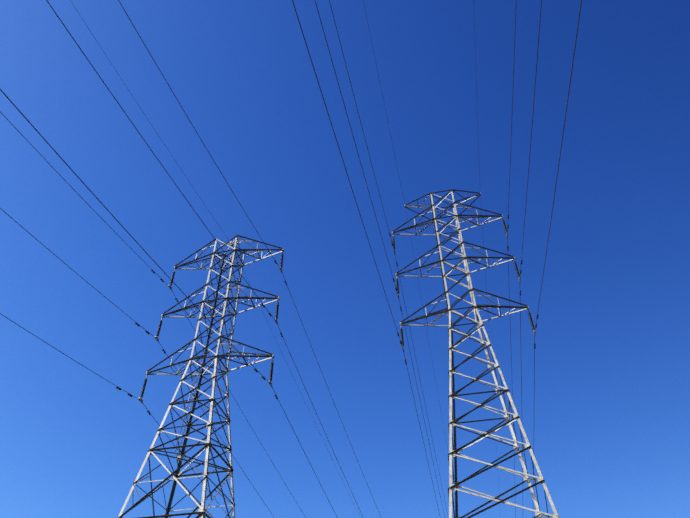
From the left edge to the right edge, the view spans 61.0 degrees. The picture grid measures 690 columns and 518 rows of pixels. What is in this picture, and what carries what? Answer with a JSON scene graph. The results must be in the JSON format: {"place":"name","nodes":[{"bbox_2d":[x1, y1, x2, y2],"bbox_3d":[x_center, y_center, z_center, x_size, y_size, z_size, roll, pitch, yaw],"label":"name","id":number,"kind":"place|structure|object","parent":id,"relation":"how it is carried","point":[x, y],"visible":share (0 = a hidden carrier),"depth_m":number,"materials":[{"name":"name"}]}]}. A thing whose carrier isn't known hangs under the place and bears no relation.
{"place":"outdoors","nodes":[
{"label":"outdoors","id":0,"kind":"place"},
{"bbox_2d":[0,0,689,517],"label":"sky","id":1,"kind":"structure","parent":0,"point":[605,417],"materials":[{"name":"blue"}]},
{"label":"ground","id":2,"kind":"structure","parent":0,"visible":0},
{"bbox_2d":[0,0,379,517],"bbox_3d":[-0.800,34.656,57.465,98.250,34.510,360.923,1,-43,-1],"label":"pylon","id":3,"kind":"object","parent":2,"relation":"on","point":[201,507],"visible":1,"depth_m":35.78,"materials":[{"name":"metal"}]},
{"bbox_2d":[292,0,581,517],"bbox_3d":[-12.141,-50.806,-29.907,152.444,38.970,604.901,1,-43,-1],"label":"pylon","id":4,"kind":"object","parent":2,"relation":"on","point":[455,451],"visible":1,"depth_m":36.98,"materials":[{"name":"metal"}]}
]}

